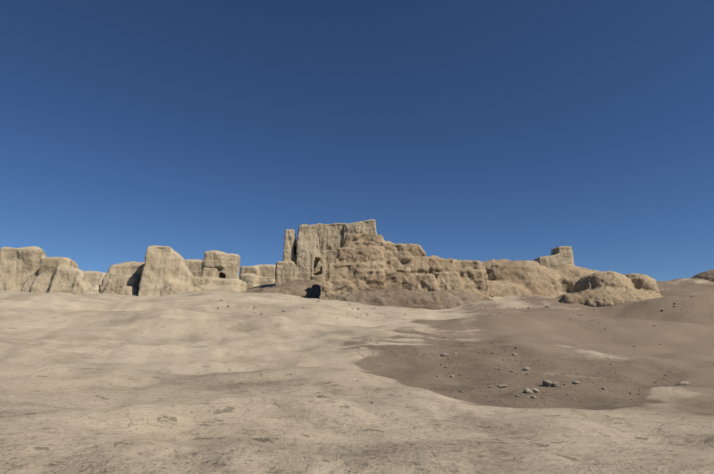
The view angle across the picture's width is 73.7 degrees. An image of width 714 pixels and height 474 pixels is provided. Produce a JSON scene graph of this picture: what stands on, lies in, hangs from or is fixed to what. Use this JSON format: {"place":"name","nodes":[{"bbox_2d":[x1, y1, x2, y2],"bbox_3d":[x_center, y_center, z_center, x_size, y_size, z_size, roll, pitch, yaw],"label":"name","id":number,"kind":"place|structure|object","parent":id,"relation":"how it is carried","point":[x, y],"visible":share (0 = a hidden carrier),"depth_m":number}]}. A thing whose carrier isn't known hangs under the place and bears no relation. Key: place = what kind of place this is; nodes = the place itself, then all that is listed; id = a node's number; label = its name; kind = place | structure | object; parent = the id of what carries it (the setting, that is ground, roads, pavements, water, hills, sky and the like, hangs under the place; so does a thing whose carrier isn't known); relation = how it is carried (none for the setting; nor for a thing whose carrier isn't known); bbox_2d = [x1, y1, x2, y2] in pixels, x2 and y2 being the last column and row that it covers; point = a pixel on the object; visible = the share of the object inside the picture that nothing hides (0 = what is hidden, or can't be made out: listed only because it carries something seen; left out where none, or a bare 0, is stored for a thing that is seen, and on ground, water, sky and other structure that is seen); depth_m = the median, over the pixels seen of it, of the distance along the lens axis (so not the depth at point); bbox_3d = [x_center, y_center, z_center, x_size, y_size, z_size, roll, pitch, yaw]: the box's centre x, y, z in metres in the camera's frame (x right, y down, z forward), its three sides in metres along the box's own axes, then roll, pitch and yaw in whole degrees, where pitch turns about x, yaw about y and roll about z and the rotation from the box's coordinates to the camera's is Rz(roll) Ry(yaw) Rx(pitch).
{"place":"outdoors","nodes":[
{"label":"outdoors","id":0,"kind":"place"},
{"bbox_2d":[275,219,376,286],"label":"ruined building","id":1,"kind":"structure","parent":0,"point":[310,252],"depth_m":63.39},
{"bbox_2d":[0,278,713,473],"bbox_3d":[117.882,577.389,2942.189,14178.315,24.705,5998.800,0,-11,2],"label":"ground","id":2,"kind":"structure","parent":0,"point":[245,390],"depth_m":10.70},
{"bbox_2d":[0,246,99,294],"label":"ruin","id":3,"kind":"object","parent":2,"relation":"on","point":[34,269],"visible":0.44,"depth_m":65.42},
{"bbox_2d":[85,271,106,285],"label":"ruined wall","id":4,"kind":"structure","parent":2,"relation":"on","point":[96,277],"depth_m":86.04},
{"bbox_2d":[100,261,144,294],"bbox_3d":[-29.561,6.777,61.583,7.700,7.660,10.304,0,-11,2],"label":"ruin","id":5,"kind":"object","parent":2,"relation":"on","point":[123,278],"visible":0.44,"depth_m":59.67},
{"bbox_2d":[138,245,201,295],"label":"ruined wall","id":6,"kind":"structure","parent":2,"relation":"on","point":[165,270],"depth_m":57.30},
{"bbox_2d":[203,250,240,278],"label":"ruin block","id":7,"kind":"structure","parent":2,"relation":"on","point":[226,265],"depth_m":72.18},
{"bbox_2d":[185,259,274,291],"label":"ruin","id":8,"kind":"object","parent":2,"relation":"on","point":[207,279],"visible":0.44,"depth_m":67.90},
{"bbox_2d":[239,264,275,278],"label":"ruined wall","id":9,"kind":"structure","parent":2,"relation":"on","point":[266,270],"depth_m":79.08},
{"bbox_2d":[8,296,703,470],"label":"stones","id":10,"kind":"object","parent":2,"relation":"on","point":[547,383],"visible":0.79,"depth_m":12.99},
{"bbox_2d":[241,279,492,309],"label":"dirt slope","id":11,"kind":"structure","parent":2,"relation":"on","point":[436,300],"depth_m":47.22},
{"bbox_2d":[319,233,489,299],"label":"ruined wall","id":12,"kind":"structure","parent":2,"relation":"on","point":[364,261],"depth_m":51.10},
{"bbox_2d":[483,259,598,297],"bbox_3d":[20.330,6.955,60.710,24.911,8.585,14.335,5,-12,-23],"label":"eroded mound","id":13,"kind":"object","parent":2,"relation":"on","point":[505,277],"depth_m":56.51},
{"bbox_2d":[534,246,573,268],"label":"ruined tower","id":14,"kind":"structure","parent":2,"relation":"on","point":[560,256],"depth_m":76.18},
{"bbox_2d":[556,271,663,306],"bbox_3d":[23.511,5.720,44.436,11.269,5.046,9.830,0,-11,2],"label":"eroded mound","id":15,"kind":"object","parent":2,"relation":"on","point":[604,288],"visible":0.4,"depth_m":42.24},
{"bbox_2d":[691,269,713,281],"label":"ruin mound","id":16,"kind":"object","parent":2,"relation":"on","point":[708,275],"visible":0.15,"depth_m":53.14},
{"bbox_2d":[0,0,713,280],"label":"sky","id":17,"kind":"structure","parent":0,"point":[480,130]}
]}

